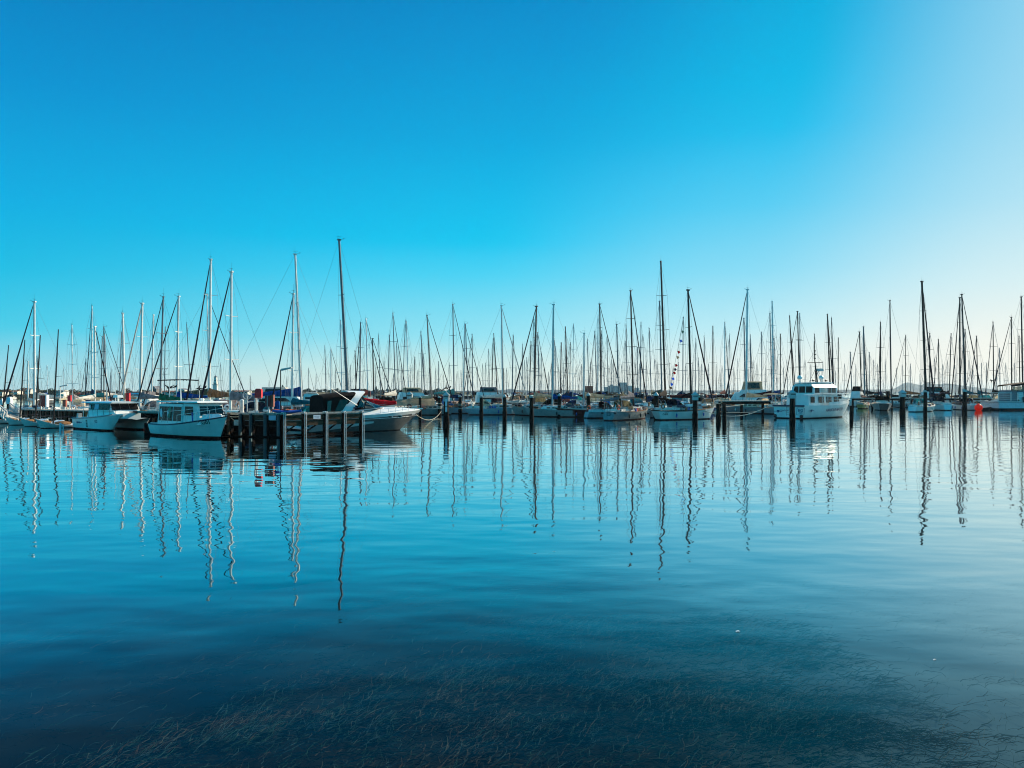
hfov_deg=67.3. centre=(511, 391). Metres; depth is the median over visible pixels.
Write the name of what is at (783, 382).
sailboat
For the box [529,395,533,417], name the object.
mooring pile
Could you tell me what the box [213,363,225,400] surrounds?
sailboat
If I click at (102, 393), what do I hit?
sailboat
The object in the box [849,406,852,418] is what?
mooring pile
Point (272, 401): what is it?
hose cabinet
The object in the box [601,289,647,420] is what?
sailboat
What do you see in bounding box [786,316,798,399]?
sailboat
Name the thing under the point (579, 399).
sailboat
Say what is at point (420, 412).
mooring pile
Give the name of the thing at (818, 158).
sky
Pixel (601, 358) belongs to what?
sailboat
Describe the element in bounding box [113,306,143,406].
sailboat
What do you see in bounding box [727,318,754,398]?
sailboat
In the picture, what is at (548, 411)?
sailboat
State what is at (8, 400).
capped post
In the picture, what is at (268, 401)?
electric cabinet
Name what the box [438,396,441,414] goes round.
mooring pile
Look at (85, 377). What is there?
sailboat
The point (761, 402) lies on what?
back jetty
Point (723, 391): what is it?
sailboat
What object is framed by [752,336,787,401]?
sailboat
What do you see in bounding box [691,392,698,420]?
mooring pile
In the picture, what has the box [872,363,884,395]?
sailboat
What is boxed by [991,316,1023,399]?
sailboat
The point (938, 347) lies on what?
sailboat
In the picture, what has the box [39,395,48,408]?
fire cabinet
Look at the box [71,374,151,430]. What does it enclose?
power catamaran
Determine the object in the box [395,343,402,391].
sailboat
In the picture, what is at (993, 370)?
sailboat
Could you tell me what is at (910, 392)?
sailboat
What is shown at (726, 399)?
sailboat
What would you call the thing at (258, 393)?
rescue equipment box
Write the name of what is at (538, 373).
sailboat
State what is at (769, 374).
sailboat
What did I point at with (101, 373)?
sailboat
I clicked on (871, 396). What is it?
sailboat
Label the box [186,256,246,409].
sailboat
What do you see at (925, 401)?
mooring pile
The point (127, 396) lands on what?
rubbish bin
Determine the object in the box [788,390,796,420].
mooring pile
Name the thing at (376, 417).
motor cruiser
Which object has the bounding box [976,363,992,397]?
sailboat
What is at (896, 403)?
sailboat
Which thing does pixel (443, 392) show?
sailboat
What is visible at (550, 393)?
sailboat
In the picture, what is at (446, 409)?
mooring pile
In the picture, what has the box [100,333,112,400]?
sailboat
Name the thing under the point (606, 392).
sailboat
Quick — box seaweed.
[0,577,1023,767]
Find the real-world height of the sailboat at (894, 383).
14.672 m
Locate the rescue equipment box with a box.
[255,389,262,412]
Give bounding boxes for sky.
[0,0,1023,391]
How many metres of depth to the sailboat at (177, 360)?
92.95 m
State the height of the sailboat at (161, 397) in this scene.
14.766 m
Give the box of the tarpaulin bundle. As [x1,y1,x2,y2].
[274,400,279,408]
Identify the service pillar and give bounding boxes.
[156,400,160,410]
[240,399,243,411]
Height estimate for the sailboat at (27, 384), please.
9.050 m
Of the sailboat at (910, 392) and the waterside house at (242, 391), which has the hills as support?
the waterside house at (242, 391)
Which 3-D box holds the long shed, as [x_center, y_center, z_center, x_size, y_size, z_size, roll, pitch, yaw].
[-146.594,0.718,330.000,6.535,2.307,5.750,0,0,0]
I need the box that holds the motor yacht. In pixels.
[773,341,848,418]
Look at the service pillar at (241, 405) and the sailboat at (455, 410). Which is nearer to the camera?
the service pillar at (241, 405)
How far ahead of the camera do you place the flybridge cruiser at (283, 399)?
118.66 m
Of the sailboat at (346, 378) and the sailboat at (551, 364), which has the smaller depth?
the sailboat at (346, 378)
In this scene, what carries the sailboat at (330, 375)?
on the water
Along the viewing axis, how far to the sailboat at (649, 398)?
127.43 m
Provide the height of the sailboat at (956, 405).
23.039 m
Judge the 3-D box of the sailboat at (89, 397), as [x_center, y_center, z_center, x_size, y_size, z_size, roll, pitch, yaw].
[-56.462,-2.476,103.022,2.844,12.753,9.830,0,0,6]
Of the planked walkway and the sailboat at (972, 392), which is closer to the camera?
the planked walkway
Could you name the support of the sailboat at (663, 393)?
on the water
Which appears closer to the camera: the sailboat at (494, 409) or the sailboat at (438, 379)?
the sailboat at (494, 409)
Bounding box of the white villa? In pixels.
[56,391,69,396]
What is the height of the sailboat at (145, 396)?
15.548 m
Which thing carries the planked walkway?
in the water
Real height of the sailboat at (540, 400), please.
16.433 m
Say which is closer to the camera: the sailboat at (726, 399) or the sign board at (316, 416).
the sign board at (316, 416)
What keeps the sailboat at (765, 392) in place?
on the water
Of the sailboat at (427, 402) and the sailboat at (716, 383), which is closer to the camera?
the sailboat at (427, 402)
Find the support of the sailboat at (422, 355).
on the water
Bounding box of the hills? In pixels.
[11,390,469,394]
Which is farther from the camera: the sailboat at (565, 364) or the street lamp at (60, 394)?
the sailboat at (565, 364)
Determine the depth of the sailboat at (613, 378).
241.46 m
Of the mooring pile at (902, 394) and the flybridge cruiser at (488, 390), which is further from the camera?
the flybridge cruiser at (488, 390)
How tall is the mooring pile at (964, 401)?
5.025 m
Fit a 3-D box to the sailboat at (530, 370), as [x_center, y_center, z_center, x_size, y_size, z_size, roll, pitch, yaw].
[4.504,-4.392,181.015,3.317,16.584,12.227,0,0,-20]
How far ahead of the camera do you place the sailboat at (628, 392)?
157.92 m
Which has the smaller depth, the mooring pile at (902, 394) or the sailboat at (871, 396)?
the mooring pile at (902, 394)
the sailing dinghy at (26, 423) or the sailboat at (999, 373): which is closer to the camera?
the sailing dinghy at (26, 423)
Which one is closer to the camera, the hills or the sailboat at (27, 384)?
the sailboat at (27, 384)
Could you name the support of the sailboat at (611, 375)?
on the water
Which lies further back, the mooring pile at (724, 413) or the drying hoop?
the mooring pile at (724, 413)
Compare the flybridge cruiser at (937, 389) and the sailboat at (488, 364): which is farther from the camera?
the sailboat at (488, 364)
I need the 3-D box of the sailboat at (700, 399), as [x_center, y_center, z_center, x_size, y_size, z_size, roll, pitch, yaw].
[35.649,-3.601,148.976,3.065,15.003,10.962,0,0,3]
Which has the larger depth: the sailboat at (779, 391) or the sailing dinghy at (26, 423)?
the sailboat at (779, 391)
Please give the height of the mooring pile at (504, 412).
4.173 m
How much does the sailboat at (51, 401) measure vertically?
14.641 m
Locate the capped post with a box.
[6,397,12,408]
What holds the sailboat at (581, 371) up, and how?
on the water
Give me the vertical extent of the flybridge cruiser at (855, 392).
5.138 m
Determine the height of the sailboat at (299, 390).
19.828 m
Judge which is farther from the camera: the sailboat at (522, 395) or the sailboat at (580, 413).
the sailboat at (522, 395)
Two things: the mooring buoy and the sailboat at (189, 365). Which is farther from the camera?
the mooring buoy
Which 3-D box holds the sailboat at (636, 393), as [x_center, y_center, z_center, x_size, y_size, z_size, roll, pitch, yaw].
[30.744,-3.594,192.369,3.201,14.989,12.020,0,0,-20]
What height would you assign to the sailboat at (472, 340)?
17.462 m
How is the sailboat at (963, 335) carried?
on the water
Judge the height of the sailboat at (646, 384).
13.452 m
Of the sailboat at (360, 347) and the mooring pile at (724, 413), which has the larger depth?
the sailboat at (360, 347)
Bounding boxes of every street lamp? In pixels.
[60,385,67,409]
[280,367,291,409]
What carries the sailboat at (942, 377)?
on the water
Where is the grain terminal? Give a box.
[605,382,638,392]
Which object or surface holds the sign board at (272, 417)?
attached to the timber jetty at (249, 425)
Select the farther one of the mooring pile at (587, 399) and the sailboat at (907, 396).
the sailboat at (907, 396)
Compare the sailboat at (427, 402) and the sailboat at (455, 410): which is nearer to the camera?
the sailboat at (427, 402)
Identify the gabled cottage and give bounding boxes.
[153,386,161,393]
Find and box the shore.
[455,389,999,392]
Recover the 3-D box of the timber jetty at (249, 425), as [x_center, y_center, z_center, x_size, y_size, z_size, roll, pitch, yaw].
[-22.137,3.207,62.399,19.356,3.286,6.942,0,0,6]
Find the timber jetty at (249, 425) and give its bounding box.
[138,410,363,437]
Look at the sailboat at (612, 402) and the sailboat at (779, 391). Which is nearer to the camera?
the sailboat at (612, 402)
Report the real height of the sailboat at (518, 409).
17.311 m
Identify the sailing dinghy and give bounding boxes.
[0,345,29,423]
[4,340,48,424]
[19,335,63,426]
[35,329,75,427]
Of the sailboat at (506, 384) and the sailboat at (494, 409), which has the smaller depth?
the sailboat at (494, 409)
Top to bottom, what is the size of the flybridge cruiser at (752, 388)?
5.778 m
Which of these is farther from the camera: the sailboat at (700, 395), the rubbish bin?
the sailboat at (700, 395)
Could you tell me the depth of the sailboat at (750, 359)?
178.37 m
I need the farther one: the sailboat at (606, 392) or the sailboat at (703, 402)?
the sailboat at (606, 392)
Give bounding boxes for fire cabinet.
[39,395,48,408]
[62,400,66,409]
[67,395,71,409]
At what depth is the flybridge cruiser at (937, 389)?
170.93 m
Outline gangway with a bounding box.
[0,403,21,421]
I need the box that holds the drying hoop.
[243,391,251,411]
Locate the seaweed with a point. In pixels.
(745, 711)
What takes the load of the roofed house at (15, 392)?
on the hills
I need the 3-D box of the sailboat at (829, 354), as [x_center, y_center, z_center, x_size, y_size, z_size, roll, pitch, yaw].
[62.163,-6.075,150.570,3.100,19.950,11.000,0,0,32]
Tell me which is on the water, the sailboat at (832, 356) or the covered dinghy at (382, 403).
the sailboat at (832, 356)
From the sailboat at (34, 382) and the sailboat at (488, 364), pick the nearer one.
the sailboat at (34, 382)
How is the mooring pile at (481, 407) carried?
in the water
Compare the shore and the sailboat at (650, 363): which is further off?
the shore
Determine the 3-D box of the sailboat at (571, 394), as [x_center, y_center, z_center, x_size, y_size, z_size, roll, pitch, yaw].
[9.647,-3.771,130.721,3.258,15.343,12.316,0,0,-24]
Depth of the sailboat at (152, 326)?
128.27 m
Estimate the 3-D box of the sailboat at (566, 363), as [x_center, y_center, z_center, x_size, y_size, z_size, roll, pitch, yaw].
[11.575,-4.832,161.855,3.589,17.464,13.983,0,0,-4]
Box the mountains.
[892,382,991,389]
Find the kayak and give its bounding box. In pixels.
[272,410,301,412]
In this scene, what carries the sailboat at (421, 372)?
on the water
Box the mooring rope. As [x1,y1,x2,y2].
[706,404,770,416]
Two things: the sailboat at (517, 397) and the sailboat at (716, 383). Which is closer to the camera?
the sailboat at (517, 397)
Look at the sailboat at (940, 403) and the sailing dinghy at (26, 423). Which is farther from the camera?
the sailboat at (940, 403)
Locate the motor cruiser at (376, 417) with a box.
[287,385,422,432]
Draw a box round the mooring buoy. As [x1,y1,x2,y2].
[974,403,982,410]
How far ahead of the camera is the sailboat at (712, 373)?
181.59 m
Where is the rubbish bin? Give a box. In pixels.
[125,393,130,400]
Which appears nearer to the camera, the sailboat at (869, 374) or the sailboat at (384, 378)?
the sailboat at (869, 374)
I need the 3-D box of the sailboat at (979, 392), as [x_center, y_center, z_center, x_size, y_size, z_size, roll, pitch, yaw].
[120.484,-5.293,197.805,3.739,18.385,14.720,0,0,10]
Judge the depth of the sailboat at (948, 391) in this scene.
180.22 m
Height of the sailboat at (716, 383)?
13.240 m
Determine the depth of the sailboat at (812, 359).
199.69 m
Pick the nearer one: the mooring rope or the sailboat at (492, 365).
the mooring rope
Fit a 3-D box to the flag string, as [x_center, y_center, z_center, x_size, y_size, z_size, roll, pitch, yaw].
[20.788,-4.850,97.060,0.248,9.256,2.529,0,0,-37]
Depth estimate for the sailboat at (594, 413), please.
102.12 m
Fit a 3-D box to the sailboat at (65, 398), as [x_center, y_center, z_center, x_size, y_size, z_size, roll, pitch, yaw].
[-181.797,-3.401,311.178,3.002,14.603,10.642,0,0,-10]
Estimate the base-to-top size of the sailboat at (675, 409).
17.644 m
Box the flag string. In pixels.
[669,317,683,389]
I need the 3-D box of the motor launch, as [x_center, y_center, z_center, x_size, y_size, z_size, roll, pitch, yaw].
[-24.642,1.150,59.669,9.797,5.701,2.999,0,0,39]
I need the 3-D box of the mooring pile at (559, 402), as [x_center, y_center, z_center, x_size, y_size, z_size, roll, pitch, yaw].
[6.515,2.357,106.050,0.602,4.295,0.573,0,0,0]
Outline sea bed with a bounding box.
[0,556,1023,767]
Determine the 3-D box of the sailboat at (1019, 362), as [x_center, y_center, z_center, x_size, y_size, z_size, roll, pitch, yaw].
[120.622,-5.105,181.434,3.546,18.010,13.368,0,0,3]
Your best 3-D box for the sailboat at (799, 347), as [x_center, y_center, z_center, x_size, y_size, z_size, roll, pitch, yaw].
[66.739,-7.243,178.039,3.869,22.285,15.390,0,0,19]
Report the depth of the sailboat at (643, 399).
143.69 m
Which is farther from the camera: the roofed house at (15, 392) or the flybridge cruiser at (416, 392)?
the roofed house at (15, 392)
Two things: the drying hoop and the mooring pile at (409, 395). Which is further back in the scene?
the mooring pile at (409, 395)
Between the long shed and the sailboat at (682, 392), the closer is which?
the sailboat at (682, 392)
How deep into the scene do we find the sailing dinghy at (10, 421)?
81.23 m
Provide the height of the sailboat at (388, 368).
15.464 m
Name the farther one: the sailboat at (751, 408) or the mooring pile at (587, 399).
the sailboat at (751, 408)
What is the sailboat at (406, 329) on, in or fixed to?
on the water
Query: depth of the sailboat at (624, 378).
186.44 m
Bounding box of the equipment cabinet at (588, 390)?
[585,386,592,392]
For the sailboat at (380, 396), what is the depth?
172.20 m
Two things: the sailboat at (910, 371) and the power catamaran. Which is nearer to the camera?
the power catamaran
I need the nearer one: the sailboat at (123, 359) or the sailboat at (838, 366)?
the sailboat at (123, 359)
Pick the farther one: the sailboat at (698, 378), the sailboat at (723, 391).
the sailboat at (698, 378)
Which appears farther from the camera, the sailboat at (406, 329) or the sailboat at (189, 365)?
the sailboat at (406, 329)
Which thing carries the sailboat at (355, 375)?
on the water
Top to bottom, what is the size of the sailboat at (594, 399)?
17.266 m
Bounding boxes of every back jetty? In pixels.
[465,402,528,404]
[713,400,770,415]
[850,398,991,408]
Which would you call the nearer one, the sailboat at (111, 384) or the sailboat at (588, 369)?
the sailboat at (588, 369)
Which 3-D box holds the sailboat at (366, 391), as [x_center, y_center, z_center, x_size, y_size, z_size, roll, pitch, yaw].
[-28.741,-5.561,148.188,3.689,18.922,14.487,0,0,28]
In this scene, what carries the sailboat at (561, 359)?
on the water
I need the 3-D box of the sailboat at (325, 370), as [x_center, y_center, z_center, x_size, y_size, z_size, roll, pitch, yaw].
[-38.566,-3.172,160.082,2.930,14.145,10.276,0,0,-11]
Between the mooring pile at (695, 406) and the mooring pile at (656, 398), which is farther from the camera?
the mooring pile at (656, 398)
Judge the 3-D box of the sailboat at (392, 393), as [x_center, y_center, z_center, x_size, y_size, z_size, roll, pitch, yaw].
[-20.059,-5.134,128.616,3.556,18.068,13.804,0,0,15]
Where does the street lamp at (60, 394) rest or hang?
on the planked walkway
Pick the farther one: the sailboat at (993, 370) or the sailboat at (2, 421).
the sailboat at (993, 370)
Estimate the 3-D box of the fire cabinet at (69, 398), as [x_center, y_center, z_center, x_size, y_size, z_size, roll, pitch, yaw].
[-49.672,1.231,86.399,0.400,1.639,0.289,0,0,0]
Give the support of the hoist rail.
on the planked walkway
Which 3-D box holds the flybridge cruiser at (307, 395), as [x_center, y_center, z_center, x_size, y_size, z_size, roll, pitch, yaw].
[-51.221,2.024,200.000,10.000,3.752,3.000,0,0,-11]
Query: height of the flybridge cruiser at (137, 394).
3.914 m
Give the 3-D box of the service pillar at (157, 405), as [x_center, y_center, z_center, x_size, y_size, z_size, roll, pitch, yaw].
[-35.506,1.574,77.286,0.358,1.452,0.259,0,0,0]
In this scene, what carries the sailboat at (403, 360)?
on the water
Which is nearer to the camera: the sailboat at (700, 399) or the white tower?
the sailboat at (700, 399)
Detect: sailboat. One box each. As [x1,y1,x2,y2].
[4,301,81,408]
[6,376,16,399]
[18,361,37,407]
[31,355,53,403]
[40,373,50,394]
[56,367,66,399]
[61,326,125,407]
[62,325,88,408]
[67,326,111,409]
[81,358,89,394]
[83,305,109,400]
[84,336,120,400]
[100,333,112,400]
[107,367,117,398]
[111,330,122,400]
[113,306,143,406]
[119,303,167,410]
[137,296,194,410]
[143,293,225,403]
[144,314,166,394]
[156,293,246,404]
[157,327,173,402]
[182,323,198,400]
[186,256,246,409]
[200,268,277,425]
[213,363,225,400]
[222,252,345,412]
[272,284,321,429]
[287,238,384,405]
[302,367,314,399]
[307,351,342,400]
[321,346,330,393]
[335,320,344,390]
[348,314,384,399]
[350,353,366,397]
[353,319,366,390]
[355,338,390,398]
[374,334,386,398]
[376,362,386,396]
[377,313,406,406]
[381,333,394,399]
[392,317,408,399]
[395,315,454,414]
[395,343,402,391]
[404,321,414,387]
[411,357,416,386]
[415,304,474,407]
[416,350,426,391]
[419,332,429,394]
[434,323,485,413]
[434,368,437,395]
[435,361,441,395]
[460,324,474,401]
[462,303,527,414]
[464,334,483,401]
[485,349,491,386]
[487,339,494,386]
[490,333,501,403]
[504,367,509,398]
[506,335,521,401]
[510,306,570,415]
[518,344,526,399]
[520,332,549,401]
[522,344,538,400]
[524,304,591,416]
[524,357,530,396]
[525,319,545,403]
[544,346,561,399]
[547,340,562,397]
[549,342,566,398]
[553,332,623,416]
[556,324,585,404]
[561,326,574,399]
[561,342,582,402]
[561,346,570,393]
[563,303,621,406]
[577,364,585,397]
[582,339,593,402]
[584,324,634,417]
[589,331,613,404]
[590,315,604,402]
[594,339,617,393]
[595,330,607,398]
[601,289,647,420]
[608,356,614,391]
[609,363,617,393]
[610,341,631,399]
[621,328,635,401]
[626,347,641,394]
[630,336,653,412]
[634,325,647,401]
[643,301,672,403]
[644,328,660,396]
[644,370,650,396]
[648,261,675,417]
[651,287,721,419]
[674,319,689,403]
[683,369,688,400]
[688,338,704,403]
[696,357,702,396]
[698,337,716,412]
[699,364,704,398]
[706,326,719,398]
[714,318,731,404]
[715,366,718,394]
[717,333,734,411]
[725,287,783,413]
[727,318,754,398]
[744,311,789,404]
[748,335,755,380]
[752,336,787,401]
[757,332,768,397]
[764,334,789,399]
[767,301,783,402]
[776,367,786,396]
[782,311,819,403]
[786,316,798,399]
[794,313,805,381]
[811,333,821,381]
[825,314,835,384]
[827,316,842,398]
[835,337,844,398]
[841,364,849,398]
[842,352,863,398]
[845,332,885,405]
[856,325,869,408]
[862,352,876,397]
[866,360,885,394]
[871,320,891,409]
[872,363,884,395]
[876,300,914,406]
[888,368,899,397]
[890,335,923,401]
[899,366,908,397]
[907,363,913,397]
[908,281,934,411]
[920,331,951,410]
[934,339,947,388]
[940,333,957,395]
[940,364,945,391]
[942,294,982,403]
[951,297,977,409]
[958,329,982,401]
[969,336,990,400]
[971,363,982,394]
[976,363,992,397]
[984,323,1004,400]
[991,295,1023,400]
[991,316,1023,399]
[994,348,1008,389]
[1004,362,1016,389]
[1009,336,1023,389]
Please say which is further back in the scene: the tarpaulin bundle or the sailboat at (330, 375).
the sailboat at (330, 375)
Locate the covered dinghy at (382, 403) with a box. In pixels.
[364,398,396,406]
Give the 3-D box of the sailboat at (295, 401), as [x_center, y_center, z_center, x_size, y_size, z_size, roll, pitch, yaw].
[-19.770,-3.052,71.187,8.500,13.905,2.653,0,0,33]
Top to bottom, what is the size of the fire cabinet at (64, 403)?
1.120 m
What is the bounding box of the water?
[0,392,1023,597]
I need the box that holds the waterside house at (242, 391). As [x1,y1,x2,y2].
[234,390,251,394]
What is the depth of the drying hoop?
65.99 m
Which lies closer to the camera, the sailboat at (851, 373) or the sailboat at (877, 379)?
the sailboat at (851, 373)
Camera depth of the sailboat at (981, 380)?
254.02 m
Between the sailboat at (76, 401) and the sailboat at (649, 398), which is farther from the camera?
the sailboat at (649, 398)
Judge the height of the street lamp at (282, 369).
3.604 m
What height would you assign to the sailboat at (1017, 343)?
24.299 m
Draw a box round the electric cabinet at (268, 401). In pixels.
[265,396,270,412]
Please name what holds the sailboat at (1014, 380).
on the water
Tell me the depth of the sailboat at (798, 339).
165.88 m
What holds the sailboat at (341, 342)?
on the water
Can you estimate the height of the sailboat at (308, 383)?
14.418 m
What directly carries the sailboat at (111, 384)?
on the water
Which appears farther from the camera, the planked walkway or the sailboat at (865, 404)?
the sailboat at (865, 404)
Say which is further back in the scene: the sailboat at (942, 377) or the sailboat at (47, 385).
the sailboat at (47, 385)
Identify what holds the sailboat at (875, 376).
on the water
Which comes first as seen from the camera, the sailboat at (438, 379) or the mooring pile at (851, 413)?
the mooring pile at (851, 413)
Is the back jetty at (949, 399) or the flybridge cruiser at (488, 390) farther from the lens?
the back jetty at (949, 399)
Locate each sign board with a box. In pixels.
[269,415,275,419]
[313,415,320,418]
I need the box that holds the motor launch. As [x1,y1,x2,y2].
[148,370,229,438]
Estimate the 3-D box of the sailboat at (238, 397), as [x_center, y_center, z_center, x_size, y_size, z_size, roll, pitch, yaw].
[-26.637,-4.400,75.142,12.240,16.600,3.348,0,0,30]
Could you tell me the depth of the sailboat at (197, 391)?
122.66 m
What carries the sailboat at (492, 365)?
on the water
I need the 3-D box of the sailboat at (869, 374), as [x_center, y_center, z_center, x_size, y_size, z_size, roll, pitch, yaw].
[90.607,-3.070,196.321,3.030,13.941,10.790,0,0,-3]
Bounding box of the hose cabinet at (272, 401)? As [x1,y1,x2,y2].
[271,395,274,412]
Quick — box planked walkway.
[0,408,157,422]
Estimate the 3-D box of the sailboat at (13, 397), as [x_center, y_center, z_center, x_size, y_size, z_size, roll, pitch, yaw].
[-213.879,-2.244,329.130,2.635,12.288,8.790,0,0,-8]
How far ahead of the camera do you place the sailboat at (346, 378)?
75.13 m
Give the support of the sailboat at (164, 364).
on the water
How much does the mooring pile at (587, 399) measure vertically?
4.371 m
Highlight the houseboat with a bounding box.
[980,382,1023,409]
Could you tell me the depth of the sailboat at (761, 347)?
165.81 m
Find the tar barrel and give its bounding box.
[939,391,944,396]
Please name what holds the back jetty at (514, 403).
in the water
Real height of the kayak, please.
0.280 m
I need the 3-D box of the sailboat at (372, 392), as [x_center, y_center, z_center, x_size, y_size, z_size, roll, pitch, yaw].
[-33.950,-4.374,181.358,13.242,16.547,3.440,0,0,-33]
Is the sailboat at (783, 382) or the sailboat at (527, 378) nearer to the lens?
the sailboat at (527, 378)
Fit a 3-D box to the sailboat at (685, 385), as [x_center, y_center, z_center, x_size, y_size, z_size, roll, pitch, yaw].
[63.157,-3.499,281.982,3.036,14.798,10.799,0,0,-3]
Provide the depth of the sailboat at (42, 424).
74.29 m
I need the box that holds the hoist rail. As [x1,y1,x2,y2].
[157,379,198,402]
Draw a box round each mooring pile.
[406,392,412,406]
[418,396,421,415]
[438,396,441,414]
[443,392,449,425]
[458,395,461,414]
[479,395,482,416]
[502,394,506,417]
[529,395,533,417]
[557,393,560,416]
[586,393,589,408]
[653,392,658,419]
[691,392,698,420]
[716,404,720,421]
[722,404,726,421]
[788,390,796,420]
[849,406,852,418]
[898,390,906,413]
[923,390,926,412]
[962,389,966,410]
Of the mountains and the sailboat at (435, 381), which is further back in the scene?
the mountains
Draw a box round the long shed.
[162,391,175,395]
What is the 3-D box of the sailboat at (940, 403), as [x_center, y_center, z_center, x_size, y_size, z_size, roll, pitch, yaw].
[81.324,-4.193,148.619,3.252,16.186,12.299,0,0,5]
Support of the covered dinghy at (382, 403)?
on the landing stage
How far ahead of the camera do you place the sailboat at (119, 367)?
143.13 m
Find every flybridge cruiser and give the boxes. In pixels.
[121,392,158,405]
[254,387,309,405]
[303,392,318,399]
[397,388,426,399]
[475,387,519,405]
[715,381,767,404]
[849,386,863,406]
[920,387,958,401]
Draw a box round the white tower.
[212,375,218,389]
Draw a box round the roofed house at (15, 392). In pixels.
[11,391,22,394]
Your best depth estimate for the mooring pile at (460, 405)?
113.82 m
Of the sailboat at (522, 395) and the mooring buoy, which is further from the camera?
the sailboat at (522, 395)
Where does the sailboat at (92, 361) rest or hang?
on the water
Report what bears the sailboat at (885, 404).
on the water
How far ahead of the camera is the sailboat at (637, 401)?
126.16 m
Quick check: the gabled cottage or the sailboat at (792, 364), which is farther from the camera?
the gabled cottage
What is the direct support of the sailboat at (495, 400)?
on the water
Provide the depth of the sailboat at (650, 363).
171.34 m
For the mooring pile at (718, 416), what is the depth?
89.69 m
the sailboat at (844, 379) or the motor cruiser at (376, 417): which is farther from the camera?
the sailboat at (844, 379)
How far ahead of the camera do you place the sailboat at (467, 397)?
158.33 m

